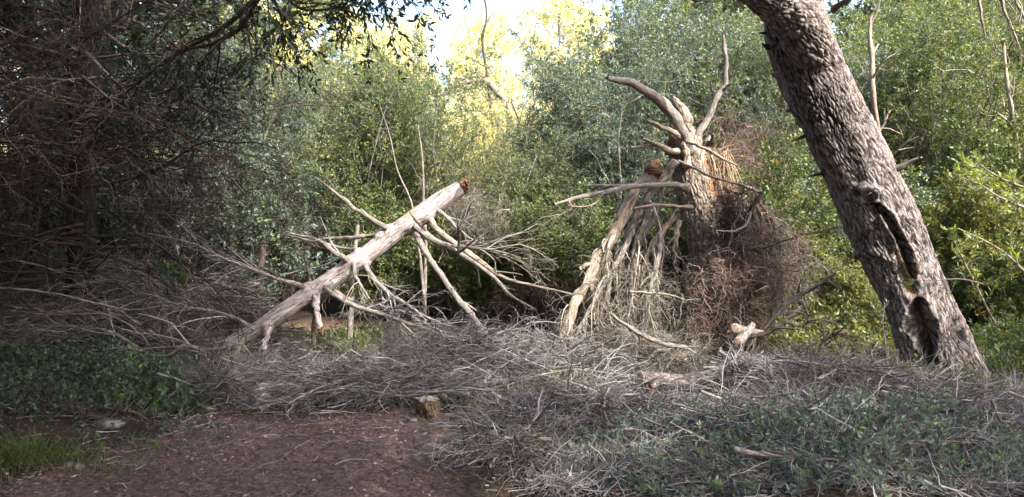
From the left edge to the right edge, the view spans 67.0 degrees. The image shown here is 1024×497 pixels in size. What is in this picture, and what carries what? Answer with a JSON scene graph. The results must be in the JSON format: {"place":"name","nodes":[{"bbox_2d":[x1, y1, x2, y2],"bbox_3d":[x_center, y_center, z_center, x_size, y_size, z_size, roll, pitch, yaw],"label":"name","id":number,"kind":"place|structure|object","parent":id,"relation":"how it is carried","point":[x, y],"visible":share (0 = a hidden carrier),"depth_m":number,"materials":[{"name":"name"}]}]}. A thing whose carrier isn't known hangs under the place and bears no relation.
{"place":"outdoors","nodes":[
{"label":"outdoors","id":0,"kind":"place"},
{"bbox_2d":[0,0,958,155],"label":"sky","id":1,"kind":"structure","parent":0,"point":[441,34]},
{"bbox_2d":[0,147,1023,496],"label":"ground","id":2,"kind":"structure","parent":0,"point":[328,311],"depth_m":4.90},
{"bbox_2d":[0,189,70,316],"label":"shrub","id":3,"kind":"object","parent":2,"relation":"on","point":[35,267],"visible":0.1,"depth_m":7.55,"materials":[{"name":"green plant"}]},
{"bbox_2d":[0,0,124,152],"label":"shrub","id":4,"kind":"object","parent":2,"relation":"on","point":[32,32],"visible":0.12,"depth_m":8.75,"materials":[{"name":"green plant"}]},
{"bbox_2d":[0,105,175,295],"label":"shrub","id":5,"kind":"object","parent":2,"relation":"on","point":[59,210],"visible":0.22,"depth_m":8.15,"materials":[{"name":"green plant"}]},
{"bbox_2d":[0,370,179,426],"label":"ground cover plants","id":6,"kind":"object","parent":2,"relation":"on","point":[97,415],"visible":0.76,"depth_m":5.54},
{"bbox_2d":[0,315,189,415],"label":"brambles","id":7,"kind":"object","parent":2,"relation":"on","point":[81,364],"visible":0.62,"depth_m":6.01,"materials":[{"name":"green plant"}]},
{"bbox_2d":[0,0,234,266],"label":"shrub","id":8,"kind":"object","parent":2,"relation":"on","point":[106,67],"visible":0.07,"depth_m":9.67,"materials":[{"name":"green plant"}]},
{"bbox_2d":[0,399,236,459],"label":"weeds","id":9,"kind":"object","parent":2,"relation":"on","point":[189,427],"visible":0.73,"depth_m":5.29,"materials":[{"name":"green plant"}]},
{"bbox_2d":[0,0,301,71],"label":"pine tree","id":10,"kind":"object","parent":2,"relation":"on","point":[276,24],"visible":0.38,"depth_m":8.71,"materials":[{"name":"green plant"}]},
{"bbox_2d":[0,223,305,365],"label":"brushwood","id":11,"kind":"object","parent":2,"relation":"on","point":[131,290],"visible":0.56,"depth_m":7.24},
{"bbox_2d":[80,344,231,418],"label":"brambles","id":12,"kind":"object","parent":2,"relation":"on","point":[157,391],"visible":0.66,"depth_m":5.96,"materials":[{"name":"green plant"}]},
{"bbox_2d":[96,168,252,311],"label":"shrub","id":13,"kind":"object","parent":2,"relation":"on","point":[119,221],"visible":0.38,"depth_m":8.55,"materials":[{"name":"green plant"}]},
{"bbox_2d":[75,300,280,370],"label":"brushwood","id":14,"kind":"object","parent":2,"relation":"on","point":[174,343],"visible":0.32,"depth_m":7.13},
{"bbox_2d":[0,0,407,389],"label":"dead pine","id":15,"kind":"object","parent":2,"relation":"on","point":[81,204],"visible":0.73,"depth_m":6.84,"materials":[{"name":"brown plant"}]},
{"bbox_2d":[0,0,273,279],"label":"dead bough","id":16,"kind":"object","parent":15,"relation":"attached to","point":[8,63],"visible":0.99,"depth_m":5.18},
{"bbox_2d":[69,0,276,137],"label":"overhanging bough","id":17,"kind":"object","parent":15,"relation":"attached to","point":[195,46],"visible":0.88,"depth_m":5.85,"materials":[{"name":"green plant"}]},
{"bbox_2d":[80,19,269,193],"bbox_3d":[-2.792,-1.136,6.213,1.588,1.410,1.070,0,3,0],"label":"overhanging bough","id":18,"kind":"object","parent":15,"relation":"attached to","point":[179,115],"visible":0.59,"depth_m":6.32,"materials":[{"name":"green plant"}]},
{"bbox_2d":[124,146,268,258],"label":"dead branch","id":19,"kind":"object","parent":15,"relation":"attached to","point":[163,170],"visible":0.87,"depth_m":6.28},
{"bbox_2d":[209,0,475,94],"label":"overhanging bough","id":20,"kind":"object","parent":15,"relation":"attached to","point":[341,6],"visible":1,"depth_m":5.28,"materials":[{"name":"green plant"}]},
{"bbox_2d":[40,1,372,311],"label":"shrub","id":21,"kind":"object","parent":2,"relation":"on","point":[289,75],"visible":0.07,"depth_m":10.76,"materials":[{"name":"green plant"}]},
{"bbox_2d":[133,129,308,310],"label":"shrub","id":22,"kind":"object","parent":2,"relation":"on","point":[233,224],"visible":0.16,"depth_m":9.35,"materials":[{"name":"green plant"}]},
{"bbox_2d":[123,337,334,413],"bbox_3d":[-2.281,1.073,6.272,1.809,0.787,1.071,0,3,0],"label":"brushwood","id":23,"kind":"object","parent":2,"relation":"on","point":[223,381],"visible":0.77,"depth_m":6.10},
{"bbox_2d":[137,240,363,364],"bbox_3d":[-2.757,0.613,7.829,2.408,1.451,1.517,-2,4,-27],"label":"brushwood","id":24,"kind":"object","parent":2,"relation":"on","point":[273,335],"visible":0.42,"depth_m":7.74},
{"bbox_2d":[147,331,355,395],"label":"brushwood","id":25,"kind":"object","parent":2,"relation":"on","point":[274,370],"visible":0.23,"depth_m":6.81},
{"bbox_2d":[153,123,364,317],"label":"shrub","id":26,"kind":"object","parent":2,"relation":"on","point":[278,247],"visible":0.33,"depth_m":9.62,"materials":[{"name":"green plant"}]},
{"bbox_2d":[138,50,410,310],"bbox_3d":[-3.454,-0.909,11.008,2.976,3.774,3.123,2,4,32],"label":"shrub","id":27,"kind":"object","parent":2,"relation":"on","point":[286,129],"visible":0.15,"depth_m":10.54,"materials":[{"name":"green plant"}]},
{"bbox_2d":[0,389,564,496],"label":"fallen twigs","id":28,"kind":"object","parent":2,"relation":"on","point":[319,418],"visible":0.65,"depth_m":5.24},
{"bbox_2d":[0,177,575,365],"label":"fallen tree","id":29,"kind":"object","parent":2,"relation":"on","point":[358,260],"visible":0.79,"depth_m":7.50,"materials":[{"name":"wood"}]},
{"bbox_2d":[231,142,346,322],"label":"shrub","id":30,"kind":"object","parent":2,"relation":"on","point":[287,286],"visible":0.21,"depth_m":10.02,"materials":[{"name":"green plant"}]},
{"bbox_2d":[209,47,369,278],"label":"shrub","id":31,"kind":"object","parent":2,"relation":"on","point":[319,70],"visible":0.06,"depth_m":13.50,"materials":[{"name":"green plant"}]},
{"bbox_2d":[247,347,358,422],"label":"dead branch","id":32,"kind":"object","parent":2,"relation":"on","point":[303,395],"visible":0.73,"depth_m":6.16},
{"bbox_2d":[255,0,371,179],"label":"tree","id":33,"kind":"object","parent":2,"relation":"on","point":[323,48],"visible":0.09,"depth_m":23.59,"materials":[{"name":"green plant"}]},
{"bbox_2d":[267,52,438,299],"bbox_3d":[-3.085,-1.067,12.258,3.107,3.887,4.413,-2,4,-33],"label":"shrub","id":34,"kind":"object","parent":2,"relation":"on","point":[345,108],"visible":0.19,"depth_m":11.75,"materials":[{"name":"green plant"}]},
{"bbox_2d":[231,320,478,355],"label":"weeds","id":35,"kind":"object","parent":2,"relation":"on","point":[342,331],"visible":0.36,"depth_m":8.52,"materials":[{"name":"green plant"}]},
{"bbox_2d":[272,30,452,267],"bbox_3d":[-2.577,-1.677,14.550,3.625,4.596,3.804,-1,3,-14],"label":"shrub","id":36,"kind":"object","parent":2,"relation":"on","point":[354,48],"depth_m":13.60,"materials":[{"name":"green plant"}]},
{"bbox_2d":[309,6,420,141],"bbox_3d":[-5.262,-5.092,27.353,4.546,7.592,4.037,2,4,28],"label":"tree","id":37,"kind":"object","parent":2,"relation":"on","point":[357,29],"visible":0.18,"depth_m":27.06,"materials":[{"name":"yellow plant"}]},
{"bbox_2d":[284,29,481,308],"bbox_3d":[-2.004,-1.105,11.393,3.404,4.112,3.243,3,5,44],"label":"shrub","id":38,"kind":"object","parent":2,"relation":"on","point":[403,162],"visible":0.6,"depth_m":10.62,"materials":[{"name":"green plant"}]},
{"bbox_2d":[298,315,469,409],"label":"dead branch","id":39,"kind":"object","parent":2,"relation":"on","point":[425,391],"visible":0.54,"depth_m":6.11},
{"bbox_2d":[296,298,489,384],"bbox_3d":[-1.036,0.844,7.125,2.329,0.889,1.467,0,3,0],"label":"brushwood","id":40,"kind":"object","parent":2,"relation":"on","point":[387,342],"depth_m":7.11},
{"bbox_2d":[318,183,470,316],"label":"shrub","id":41,"kind":"object","parent":2,"relation":"on","point":[382,268],"visible":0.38,"depth_m":10.25,"materials":[{"name":"green plant"}]},
{"bbox_2d":[289,43,506,303],"bbox_3d":[-1.387,-1.025,11.769,3.107,3.887,4.413,-4,5,-48],"label":"shrub","id":42,"kind":"object","parent":2,"relation":"on","point":[464,146],"visible":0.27,"depth_m":10.67,"materials":[{"name":"green plant"}]},
{"bbox_2d":[260,321,539,414],"bbox_3d":[-0.961,1.042,6.636,2.771,0.832,1.942,0,3,0],"label":"brushwood","id":43,"kind":"object","parent":2,"relation":"on","point":[384,376],"visible":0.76,"depth_m":6.44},
{"bbox_2d":[360,5,450,106],"bbox_3d":[-4.447,-5.593,30.576,4.037,7.592,4.546,0,3,-3],"label":"tree","id":44,"kind":"object","parent":2,"relation":"on","point":[402,44],"visible":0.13,"depth_m":29.76,"materials":[{"name":"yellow plant"}]},
{"bbox_2d":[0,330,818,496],"bbox_3d":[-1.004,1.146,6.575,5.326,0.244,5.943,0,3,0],"label":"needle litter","id":45,"kind":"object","parent":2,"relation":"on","point":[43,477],"visible":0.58,"depth_m":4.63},
{"bbox_2d":[332,201,515,321],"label":"shrub","id":46,"kind":"object","parent":2,"relation":"on","point":[462,285],"visible":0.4,"depth_m":10.15,"materials":[{"name":"green plant"}]},
{"bbox_2d":[374,401,525,484],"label":"brushwood","id":47,"kind":"object","parent":2,"relation":"on","point":[463,442],"visible":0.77,"depth_m":4.85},
{"bbox_2d":[365,23,545,197],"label":"shrub","id":48,"kind":"object","parent":2,"relation":"on","point":[466,95],"visible":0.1,"depth_m":19.80,"materials":[{"name":"green plant"}]},
{"bbox_2d":[409,5,528,165],"bbox_3d":[-1.039,-4.375,24.475,3.655,6.872,4.116,3,5,42],"label":"tree","id":49,"kind":"object","parent":2,"relation":"on","point":[494,28],"visible":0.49,"depth_m":24.07,"materials":[{"name":"yellow plant"}]},
{"bbox_2d":[422,93,565,285],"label":"shrub","id":50,"kind":"object","parent":2,"relation":"on","point":[488,129],"visible":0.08,"depth_m":13.04,"materials":[{"name":"green plant"}]},
{"bbox_2d":[0,349,1023,496],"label":"grass","id":51,"kind":"structure","parent":2,"relation":"on","point":[27,453],"depth_m":4.70,"materials":[{"name":"green plant"}]},
{"bbox_2d":[421,109,611,316],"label":"shrub","id":52,"kind":"object","parent":2,"relation":"on","point":[498,180],"visible":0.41,"depth_m":10.35,"materials":[{"name":"green plant"}]},
{"bbox_2d":[464,412,587,469],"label":"brushwood","id":53,"kind":"object","parent":2,"relation":"on","point":[516,440],"visible":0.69,"depth_m":4.80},
{"bbox_2d":[419,316,636,407],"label":"dead branch","id":54,"kind":"object","parent":2,"relation":"on","point":[560,371],"visible":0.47,"depth_m":6.38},
{"bbox_2d":[461,1,604,134],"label":"shrub","id":55,"kind":"object","parent":2,"relation":"on","point":[513,69],"visible":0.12,"depth_m":20.80,"materials":[{"name":"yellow plant"}]},
{"bbox_2d":[463,252,610,337],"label":"dead vines","id":56,"kind":"object","parent":2,"relation":"on","point":[542,294],"visible":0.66,"depth_m":9.03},
{"bbox_2d":[450,172,624,326],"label":"shrub","id":57,"kind":"object","parent":2,"relation":"on","point":[560,253],"visible":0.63,"depth_m":9.54,"materials":[{"name":"green plant"}]},
{"bbox_2d":[438,171,523,260],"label":"dead vines","id":58,"kind":"object","parent":57,"relation":"attached to","point":[484,215],"visible":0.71,"depth_m":9.36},
{"bbox_2d":[401,303,676,398],"bbox_3d":[0.193,0.923,7.138,2.840,0.914,1.947,0,3,0],"label":"brushwood","id":59,"kind":"object","parent":2,"relation":"on","point":[564,351],"visible":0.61,"depth_m":6.93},
{"bbox_2d":[500,0,622,119],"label":"tree","id":60,"kind":"object","parent":2,"relation":"on","point":[565,14],"visible":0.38,"depth_m":29.82,"materials":[{"name":"yellow plant"}]},
{"bbox_2d":[421,350,717,421],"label":"weeds","id":61,"kind":"object","parent":2,"relation":"on","point":[506,395],"visible":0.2,"depth_m":6.16,"materials":[{"name":"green plant"}]},
{"bbox_2d":[451,21,706,312],"bbox_3d":[1.283,-1.054,11.361,3.258,4.076,4.628,-3,4,-38],"label":"shrub","id":62,"kind":"object","parent":2,"relation":"on","point":[567,97],"visible":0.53,"depth_m":10.84,"materials":[{"name":"green plant"}]},
{"bbox_2d":[428,351,731,454],"bbox_3d":[0.562,1.142,5.584,2.312,0.722,1.765,0,3,0],"label":"brushwood","id":63,"kind":"object","parent":2,"relation":"on","point":[517,404],"visible":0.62,"depth_m":5.49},
{"bbox_2d":[570,225,636,344],"bbox_3d":[0.818,0.558,7.630,1.030,1.574,0.372,-3,5,-42],"label":"hanging limb","id":64,"kind":"object","parent":2,"relation":"on","point":[619,257],"visible":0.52,"depth_m":7.62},
{"bbox_2d":[546,159,663,347],"bbox_3d":[0.706,0.362,7.561,1.876,2.511,0.483,-2,4,-33],"label":"hanging limb","id":65,"kind":"object","parent":2,"relation":"on","point":[653,170],"visible":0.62,"depth_m":7.66,"materials":[{"name":"beige wood"}]},
{"bbox_2d":[547,250,725,350],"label":"dead vines","id":66,"kind":"object","parent":65,"relation":"hanging from","point":[676,287],"visible":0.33,"depth_m":7.49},
{"bbox_2d":[475,408,757,496],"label":"brushwood","id":67,"kind":"object","parent":2,"relation":"on","point":[571,480],"visible":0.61,"depth_m":4.42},
{"bbox_2d":[498,0,760,287],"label":"shrub","id":68,"kind":"object","parent":2,"relation":"on","point":[618,40],"visible":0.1,"depth_m":12.38,"materials":[{"name":"green plant"}]},
{"bbox_2d":[521,0,757,304],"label":"shrub","id":69,"kind":"object","parent":2,"relation":"on","point":[623,153],"visible":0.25,"depth_m":11.28,"materials":[{"name":"green plant"}]},
{"bbox_2d":[553,302,741,380],"bbox_3d":[1.183,0.930,7.359,2.243,0.844,1.767,0,3,0],"label":"brushwood","id":70,"kind":"object","parent":2,"relation":"on","point":[665,360],"visible":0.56,"depth_m":7.08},
{"bbox_2d":[586,0,713,92],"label":"tree","id":71,"kind":"object","parent":2,"relation":"on","point":[665,12],"visible":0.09,"depth_m":23.14,"materials":[{"name":"green plant"}]},
{"bbox_2d":[620,208,680,327],"bbox_3d":[1.376,0.323,7.909,0.564,1.485,0.602,2,4,26],"label":"hanging limb","id":72,"kind":"object","parent":2,"relation":"on","point":[652,247],"visible":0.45,"depth_m":7.86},
{"bbox_2d":[536,31,774,345],"bbox_3d":[1.558,0.095,7.847,2.812,4.795,1.065,-1,4,-19],"label":"shattered trunk","id":73,"kind":"object","parent":2,"relation":"on","point":[699,173],"visible":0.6,"depth_m":8.08,"materials":[{"name":"beige plant"}]},
{"bbox_2d":[590,159,679,341],"bbox_3d":[1.117,0.117,7.880,1.128,2.074,0.600,-3,4,-38],"label":"hanging limb","id":74,"kind":"object","parent":73,"relation":"hanging from","point":[669,169],"visible":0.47,"depth_m":7.88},
{"bbox_2d":[613,204,659,334],"bbox_3d":[1.230,0.338,7.747,0.480,1.606,0.715,2,4,27],"label":"hanging limb","id":75,"kind":"object","parent":73,"relation":"hanging from","point":[640,232],"visible":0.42,"depth_m":7.79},
{"bbox_2d":[660,219,799,362],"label":"dead vines","id":76,"kind":"object","parent":73,"relation":"attached to","point":[722,285],"visible":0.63,"depth_m":7.36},
{"bbox_2d":[746,258,851,349],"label":"dead branch","id":77,"kind":"object","parent":76,"relation":"on","point":[786,304],"visible":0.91,"depth_m":7.23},
{"bbox_2d":[680,170,820,354],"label":"dead vines","id":78,"kind":"object","parent":73,"relation":"hanging from","point":[765,240],"visible":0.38,"depth_m":7.81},
{"bbox_2d":[636,233,677,347],"bbox_3d":[1.384,0.631,7.557,0.457,1.541,0.664,2,4,29],"label":"hanging limb","id":79,"kind":"object","parent":2,"relation":"on","point":[659,248],"visible":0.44,"depth_m":7.63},
{"bbox_2d":[636,363,726,389],"bbox_3d":[1.368,1.020,6.052,0.841,0.184,0.210,-2,4,-26],"label":"ground log","id":80,"kind":"object","parent":2,"relation":"on","point":[670,377],"visible":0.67,"depth_m":6.01,"materials":[{"name":"beige wood"}]},
{"bbox_2d":[595,2,777,297],"bbox_3d":[2.717,-1.513,12.557,3.789,4.740,5.382,0,3,8],"label":"shrub","id":81,"kind":"object","parent":2,"relation":"on","point":[703,66],"visible":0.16,"depth_m":11.23,"materials":[{"name":"green plant"}]},
{"bbox_2d":[644,77,839,279],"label":"shrub","id":82,"kind":"object","parent":2,"relation":"on","point":[776,134],"visible":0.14,"depth_m":9.90,"materials":[{"name":"green plant"}]},
{"bbox_2d":[639,125,855,311],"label":"shrub","id":83,"kind":"object","parent":2,"relation":"on","point":[827,206],"visible":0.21,"depth_m":9.06,"materials":[{"name":"green plant"}]},
{"bbox_2d":[695,90,792,200],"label":"dead vines","id":84,"kind":"object","parent":83,"relation":"on","point":[738,148],"visible":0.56,"depth_m":9.12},
{"bbox_2d":[686,174,823,353],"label":"dead vine arch","id":85,"kind":"structure","parent":2,"relation":"on","point":[758,210],"depth_m":7.64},
{"bbox_2d":[689,180,767,348],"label":"dead vines","id":86,"kind":"object","parent":85,"relation":"attached to","point":[728,224],"visible":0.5,"depth_m":7.61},
{"bbox_2d":[688,333,825,388],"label":"brushwood","id":87,"kind":"object","parent":2,"relation":"on","point":[738,361],"visible":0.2,"depth_m":6.56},
{"bbox_2d":[639,285,896,356],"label":"weeds","id":88,"kind":"object","parent":2,"relation":"on","point":[856,328],"visible":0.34,"depth_m":8.20,"materials":[{"name":"green plant"}]},
{"bbox_2d":[543,376,1023,496],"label":"weeds","id":89,"kind":"object","parent":2,"relation":"on","point":[852,478],"visible":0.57,"depth_m":4.46,"materials":[{"name":"green plant"}]},
{"bbox_2d":[619,12,951,259],"bbox_3d":[3.722,-1.357,11.978,5.113,4.503,3.599,-2,4,-27],"label":"shrub","id":90,"kind":"object","parent":2,"relation":"on","point":[749,86],"visible":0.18,"depth_m":11.15,"materials":[{"name":"green plant"}]},
{"bbox_2d":[696,5,880,172],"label":"shrub","id":91,"kind":"object","parent":2,"relation":"on","point":[786,118],"visible":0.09,"depth_m":11.43,"materials":[{"name":"green plant"}]},
{"bbox_2d":[562,346,1023,480],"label":"brushwood","id":92,"kind":"object","parent":2,"relation":"on","point":[963,399],"visible":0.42,"depth_m":5.02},
{"bbox_2d":[574,384,1023,496],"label":"brushwood","id":93,"kind":"object","parent":2,"relation":"on","point":[961,487],"visible":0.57,"depth_m":4.20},
{"bbox_2d":[750,220,881,328],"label":"shrub","id":94,"kind":"object","parent":2,"relation":"on","point":[864,282],"visible":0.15,"depth_m":8.77,"materials":[{"name":"green plant"}]},
{"bbox_2d":[718,310,954,398],"bbox_3d":[2.440,0.960,5.955,1.556,0.961,1.406,-1,4,-20],"label":"brushwood","id":95,"kind":"object","parent":2,"relation":"on","point":[861,368],"visible":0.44,"depth_m":5.88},
{"bbox_2d":[808,256,889,335],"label":"shrub","id":96,"kind":"object","parent":2,"relation":"on","point":[837,278],"visible":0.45,"depth_m":8.64,"materials":[{"name":"green plant"}]},
{"bbox_2d":[737,0,989,380],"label":"leaning pine","id":97,"kind":"object","parent":2,"relation":"on","point":[880,215],"visible":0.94,"depth_m":6.51,"materials":[{"name":"brown plant"}]},
{"bbox_2d":[786,162,949,272],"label":"shrub","id":98,"kind":"object","parent":2,"relation":"on","point":[926,194],"visible":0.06,"depth_m":9.90,"materials":[{"name":"green plant"}]},
{"bbox_2d":[722,335,1023,401],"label":"brushwood","id":99,"kind":"object","parent":2,"relation":"on","point":[961,385],"visible":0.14,"depth_m":6.04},
{"bbox_2d":[731,365,1023,472],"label":"dead branch","id":100,"kind":"object","parent":2,"relation":"on","point":[738,449],"visible":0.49,"depth_m":4.39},
{"bbox_2d":[854,0,918,314],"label":"sapling","id":101,"kind":"object","parent":2,"relation":"on","point":[872,74],"visible":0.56,"depth_m":9.46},
{"bbox_2d":[776,0,1023,181],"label":"shrub","id":102,"kind":"object","parent":2,"relation":"on","point":[881,22],"visible":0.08,"depth_m":12.82,"materials":[{"name":"green plant"}]},
{"bbox_2d":[827,0,972,109],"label":"tree","id":103,"kind":"object","parent":2,"relation":"on","point":[863,11],"visible":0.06,"depth_m":17.81,"materials":[{"name":"green plant"}]},
{"bbox_2d":[806,0,1023,188],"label":"shrub","id":104,"kind":"object","parent":2,"relation":"on","point":[941,94],"visible":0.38,"depth_m":10.72,"materials":[{"name":"green plant"}]},
{"bbox_2d":[807,108,1023,291],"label":"shrub","id":105,"kind":"object","parent":2,"relation":"on","point":[989,151],"visible":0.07,"depth_m":9.69,"materials":[{"name":"green plant"}]},
{"bbox_2d":[832,4,1023,170],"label":"shrub","id":106,"kind":"object","parent":2,"relation":"on","point":[993,52],"visible":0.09,"depth_m":11.56,"materials":[{"name":"green plant"}]},
{"bbox_2d":[839,0,1023,166],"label":"shrub","id":107,"kind":"object","parent":2,"relation":"on","point":[948,42],"visible":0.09,"depth_m":11.17,"materials":[{"name":"green plant"}]},
{"bbox_2d":[884,232,1023,328],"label":"shrub","id":108,"kind":"object","parent":2,"relation":"on","point":[1003,264],"visible":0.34,"depth_m":8.52,"materials":[{"name":"green plant"}]},
{"bbox_2d":[885,50,1022,193],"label":"shrub","id":109,"kind":"object","parent":2,"relation":"on","point":[925,144],"visible":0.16,"depth_m":10.37,"materials":[{"name":"green plant"}]},
{"bbox_2d":[909,156,1023,330],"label":"shrub","id":110,"kind":"object","parent":2,"relation":"on","point":[959,211],"visible":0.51,"depth_m":8.57,"materials":[{"name":"green plant"}]},
{"bbox_2d":[941,113,1023,254],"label":"shrub","id":111,"kind":"object","parent":2,"relation":"on","point":[1020,166],"visible":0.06,"depth_m":9.13,"materials":[{"name":"green plant"}]},
{"bbox_2d":[969,297,1023,373],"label":"weeds","id":112,"kind":"object","parent":2,"relation":"on","point":[987,338],"visible":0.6,"depth_m":7.36,"materials":[{"name":"green plant"}]},
{"bbox_2d":[975,16,1023,183],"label":"sapling","id":113,"kind":"object","parent":2,"relation":"on","point":[1010,107],"visible":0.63,"depth_m":9.49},
{"bbox_2d":[941,149,1023,324],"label":"leafy sprig","id":114,"kind":"object","parent":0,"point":[983,184],"visible":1,"depth_m":6.52,"materials":[{"name":"green plant"}]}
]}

